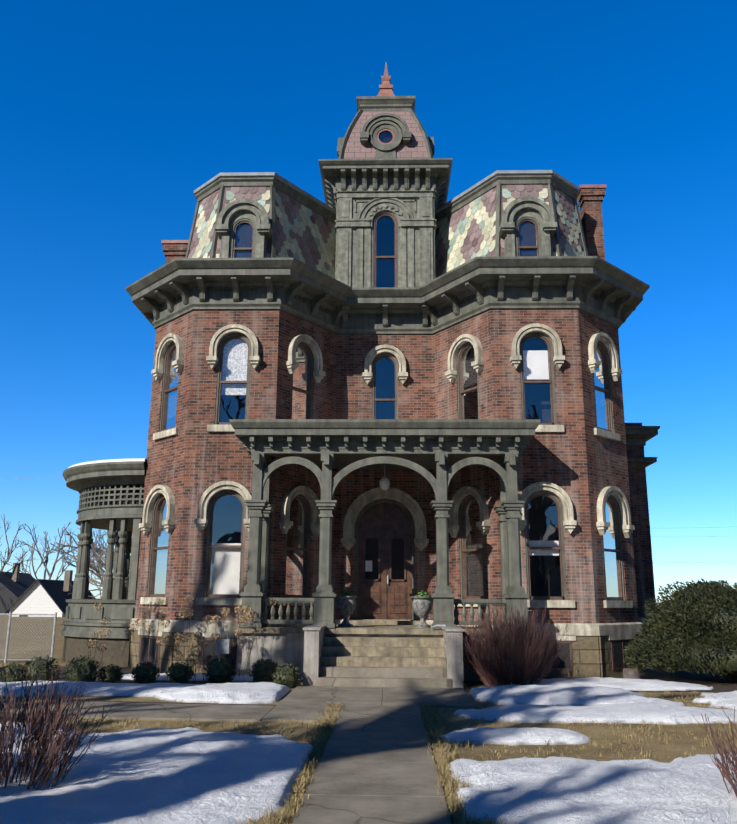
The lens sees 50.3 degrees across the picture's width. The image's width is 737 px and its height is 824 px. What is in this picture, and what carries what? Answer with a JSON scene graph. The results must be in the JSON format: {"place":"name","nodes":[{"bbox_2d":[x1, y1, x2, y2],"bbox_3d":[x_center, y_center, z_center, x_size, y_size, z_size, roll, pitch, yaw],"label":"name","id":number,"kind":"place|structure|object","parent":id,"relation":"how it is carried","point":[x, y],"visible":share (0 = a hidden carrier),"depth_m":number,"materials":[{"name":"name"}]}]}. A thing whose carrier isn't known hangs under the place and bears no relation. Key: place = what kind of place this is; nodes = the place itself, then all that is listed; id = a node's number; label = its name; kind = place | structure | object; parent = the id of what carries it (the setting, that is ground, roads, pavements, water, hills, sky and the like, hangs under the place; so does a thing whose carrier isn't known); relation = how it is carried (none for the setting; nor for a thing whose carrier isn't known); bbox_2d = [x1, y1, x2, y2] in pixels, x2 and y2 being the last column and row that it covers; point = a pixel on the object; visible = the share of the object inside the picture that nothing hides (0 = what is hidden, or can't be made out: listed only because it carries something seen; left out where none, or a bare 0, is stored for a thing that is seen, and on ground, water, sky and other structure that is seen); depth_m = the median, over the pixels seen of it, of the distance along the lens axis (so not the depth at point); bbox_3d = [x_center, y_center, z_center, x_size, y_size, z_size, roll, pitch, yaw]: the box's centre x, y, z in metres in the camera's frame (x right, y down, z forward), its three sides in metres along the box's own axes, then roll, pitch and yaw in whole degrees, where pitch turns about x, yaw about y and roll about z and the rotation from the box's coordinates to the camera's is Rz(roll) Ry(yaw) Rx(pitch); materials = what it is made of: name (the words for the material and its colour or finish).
{"place":"outdoors","nodes":[
{"label":"outdoors","id":0,"kind":"place"},
{"bbox_2d":[84,596,284,653],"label":"hydrangea heads","id":1,"kind":"object","parent":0,"point":[196,634],"visible":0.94,"depth_m":16.93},
{"bbox_2d":[62,630,646,677],"bbox_3d":[0.130,6.981,23.400,17.350,1.300,11.145,0,-13,2],"label":"stone foundation","id":2,"kind":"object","parent":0,"point":[592,656],"depth_m":18.21,"materials":[{"name":"beige stone"}]},
{"bbox_2d":[67,132,655,687],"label":"house","id":3,"kind":"structure","parent":0,"point":[579,463],"depth_m":19.76,"materials":[{"name":"red brick"}]},
{"bbox_2d":[221,339,247,394],"bbox_3d":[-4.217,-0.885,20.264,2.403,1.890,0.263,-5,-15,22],"label":"lace curtain","id":4,"kind":"object","parent":3,"relation":"attached to","point":[233,371],"depth_m":19.98,"materials":[{"name":"white fabric"}]},
{"bbox_2d":[61,96,659,638],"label":"trim","id":5,"kind":"structure","parent":3,"relation":"attached to","point":[595,286],"depth_m":20.07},
{"bbox_2d":[236,625,529,687],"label":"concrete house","id":6,"kind":"structure","parent":3,"relation":"attached to","point":[303,652],"depth_m":17.09,"materials":[{"name":"grey concrete"}]},
{"bbox_2d":[209,350,558,593],"bbox_3d":[0.392,1.508,19.751,11.448,6.060,1.024,0,-13,2],"label":"window blind","id":7,"kind":"object","parent":3,"relation":"attached to","point":[221,578],"depth_m":18.82,"materials":[{"name":"white fabric"}]},
{"bbox_2d":[161,62,606,250],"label":"chimneys and finial","id":8,"kind":"object","parent":3,"relation":"attached to","point":[386,88],"visible":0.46,"depth_m":24.23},
{"bbox_2d":[357,503,411,619],"bbox_3d":[0.431,3.907,20.693,1.440,3.050,0.040,0,-13,2],"label":"house door","id":9,"kind":"structure","parent":3,"relation":"attached to","point":[384,524],"depth_m":20.65,"materials":[{"name":"brown wood"}]},
{"bbox_2d":[343,111,427,158],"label":"tower roof","id":10,"kind":"structure","parent":3,"relation":"attached to","point":[414,148],"depth_m":23.47,"materials":[{"name":"tile"}]},
{"bbox_2d":[215,188,556,287],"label":"dormers","id":11,"kind":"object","parent":3,"relation":"attached to","point":[412,210],"visible":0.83,"depth_m":22.43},
{"bbox_2d":[188,184,584,278],"bbox_3d":[0.587,-3.749,26.215,11.560,2.956,10.503,0,-13,2],"label":"mansard roof","id":12,"kind":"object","parent":3,"relation":"attached to","point":[307,236],"visible":0.4,"depth_m":22.07,"materials":[{"name":"multicoloured tile"}]},
{"bbox_2d":[130,323,646,640],"bbox_3d":[1.536,2.733,24.279,14.790,7.750,11.210,0,-13,2],"label":"window trim","id":13,"kind":"structure","parent":3,"relation":"attached to","point":[617,631],"depth_m":19.63,"materials":[{"name":"beige stone"}]},
{"bbox_2d":[0,602,736,823],"bbox_3d":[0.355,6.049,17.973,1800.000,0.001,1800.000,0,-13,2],"label":"lawn","id":14,"kind":"structure","parent":0,"point":[679,747],"depth_m":10.71,"materials":[{"name":"beige plant"}]},
{"bbox_2d":[0,584,17,613],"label":"dark neighbour walls","id":15,"kind":"structure","parent":14,"relation":"on","point":[8,599],"depth_m":77.69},
{"bbox_2d":[0,572,35,597],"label":"house roof","id":16,"kind":"structure","parent":15,"relation":"on","point":[21,586],"depth_m":80.73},
{"bbox_2d":[12,563,20,581],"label":"chimney","id":17,"kind":"object","parent":16,"relation":"on","point":[15,573],"visible":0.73,"depth_m":81.36,"materials":[{"name":"brown brick"}]},
{"bbox_2d":[0,514,33,576],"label":"tree","id":18,"kind":"object","parent":14,"relation":"on","point":[8,557],"visible":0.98,"depth_m":80.73,"materials":[{"name":"brown plant"}]},
{"bbox_2d":[0,612,56,662],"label":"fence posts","id":19,"kind":"object","parent":14,"relation":"on","point":[10,614],"visible":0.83,"depth_m":20.92,"materials":[{"name":"silver metal"}]},
{"bbox_2d":[0,615,53,659],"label":"chain-link mesh","id":20,"kind":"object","parent":19,"relation":"attached to","point":[27,636],"depth_m":20.92,"materials":[{"name":"grey metal"}]},
{"bbox_2d":[9,581,64,616],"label":"white neighbour walls","id":21,"kind":"structure","parent":14,"relation":"on","point":[35,598],"depth_m":68.66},
{"bbox_2d":[3,579,95,613],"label":"house roof","id":22,"kind":"structure","parent":21,"relation":"on","point":[57,594],"depth_m":70.04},
{"bbox_2d":[63,570,72,590],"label":"chimney","id":23,"kind":"object","parent":22,"relation":"on","point":[67,579],"visible":1,"depth_m":72.09,"materials":[{"name":"brick"}]},
{"bbox_2d":[0,522,78,579],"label":"tree","id":24,"kind":"object","parent":14,"relation":"on","point":[32,548],"visible":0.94,"depth_m":93.64,"materials":[{"name":"brown plant"}]},
{"bbox_2d":[0,660,111,789],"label":"bare shrub","id":25,"kind":"object","parent":14,"relation":"on","point":[40,738],"visible":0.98,"depth_m":7.14,"materials":[{"name":"brown plant"}]},
{"bbox_2d":[50,527,107,580],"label":"tree","id":26,"kind":"object","parent":14,"relation":"on","point":[74,547],"visible":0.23,"depth_m":95.81,"materials":[{"name":"brown plant"}]},
{"bbox_2d":[71,528,116,579],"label":"tree","id":27,"kind":"object","parent":14,"relation":"on","point":[99,549],"visible":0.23,"depth_m":85.86,"materials":[{"name":"plant"}]},
{"bbox_2d":[64,530,131,598],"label":"tree","id":28,"kind":"object","parent":14,"relation":"on","point":[93,564],"visible":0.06,"depth_m":69.32,"materials":[{"name":"brown plant"}]},
{"bbox_2d":[89,547,130,598],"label":"tree","id":29,"kind":"object","parent":14,"relation":"on","point":[101,583],"visible":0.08,"depth_m":67.39,"materials":[{"name":"plant"}]},
{"bbox_2d":[0,686,475,823],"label":"concrete path","id":30,"kind":"structure","parent":14,"relation":"on","point":[376,767],"depth_m":9.57,"materials":[{"name":"grey concrete"}]},
{"bbox_2d":[0,671,736,823],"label":"snow patches","id":31,"kind":"object","parent":14,"relation":"on","point":[188,775],"visible":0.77,"depth_m":7.62,"materials":[{"name":"white snow"}]},
{"bbox_2d":[0,666,736,705],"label":"mulch beds","id":32,"kind":"object","parent":14,"relation":"on","point":[716,682],"visible":0.19,"depth_m":17.09,"materials":[{"name":"brown soil"}]},
{"bbox_2d":[0,655,300,687],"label":"shrub row","id":33,"kind":"object","parent":32,"relation":"on","point":[84,669],"visible":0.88,"depth_m":15.75,"materials":[{"name":"green plant"}]},
{"bbox_2d":[88,607,272,681],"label":"shrub stems","id":34,"kind":"object","parent":32,"relation":"on","point":[184,651],"visible":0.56,"depth_m":16.85,"materials":[{"name":"brown plant"}]},
{"bbox_2d":[216,628,230,660],"bbox_3d":[-3.158,5.239,17.003,0.290,1.080,0.190,0,-13,2],"label":"gas meter","id":35,"kind":"object","parent":32,"relation":"on","point":[223,646],"visible":0.96,"depth_m":16.96,"materials":[{"name":"grey metal"}]},
{"bbox_2d":[443,593,569,686],"bbox_3d":[2.883,4.669,16.211,2.702,1.913,2.245,0,-13,2],"label":"shrub bare by steps","id":36,"kind":"object","parent":32,"relation":"on","point":[499,648],"visible":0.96,"depth_m":15.79,"materials":[{"name":"brown plant"}]},
{"bbox_2d":[8,690,736,823],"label":"dry grass tufts","id":37,"kind":"object","parent":14,"relation":"on","point":[438,745],"visible":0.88,"depth_m":9.33,"materials":[{"name":"beige plant"}]},
{"bbox_2d":[623,668,639,678],"bbox_3d":[5.625,5.675,16.786,0.460,0.350,0.460,0,-13,2],"label":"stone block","id":38,"kind":"object","parent":14,"relation":"on","point":[630,673],"visible":0.52,"depth_m":16.67,"materials":[{"name":"stone"}]},
{"bbox_2d":[623,578,736,675],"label":"juniper shrub","id":39,"kind":"object","parent":14,"relation":"on","point":[644,650],"visible":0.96,"depth_m":16.95,"materials":[{"name":"green plant"}]},
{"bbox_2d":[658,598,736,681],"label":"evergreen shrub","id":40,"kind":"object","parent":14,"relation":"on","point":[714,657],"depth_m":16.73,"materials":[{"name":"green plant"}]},
{"bbox_2d":[692,706,736,797],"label":"bare shrub","id":41,"kind":"object","parent":14,"relation":"on","point":[727,774],"visible":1,"depth_m":6.62,"materials":[{"name":"brown plant"}]},
{"bbox_2d":[0,476,736,562],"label":"overhead wires","id":42,"kind":"object","parent":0,"point":[670,562],"visible":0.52,"depth_m":50.28,"materials":[{"name":"black metal"}]},
{"bbox_2d":[0,0,736,601],"label":"sky","id":43,"kind":"structure","parent":0,"point":[113,113],"materials":[{"name":"blue"}]},
{"bbox_2d":[335,596,432,627],"bbox_3d":[0.357,4.584,18.014,2.290,0.690,0.530,0,-13,2],"label":"urn planter","id":44,"kind":"object","parent":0,"point":[421,606],"visible":0.96,"depth_m":17.88,"materials":[{"name":"grey stone"}]},
{"bbox_2d":[339,590,428,595],"bbox_3d":[0.344,4.215,18.100,2.216,0.212,0.451,0,-13,2],"label":"house plant","id":45,"kind":"object","parent":44,"relation":"in","point":[345,593],"visible":0.65,"depth_m":18.07,"materials":[{"name":"green plant"}]},
{"bbox_2d":[233,620,535,666],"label":"porch steps","id":46,"kind":"structure","parent":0,"point":[388,651],"depth_m":16.77,"materials":[{"name":"beige stone"}]},
{"bbox_2d":[138,212,632,670],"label":"window frames","id":47,"kind":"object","parent":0,"point":[375,257],"visible":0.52,"depth_m":19.68,"materials":[{"name":"wood"}]}
]}

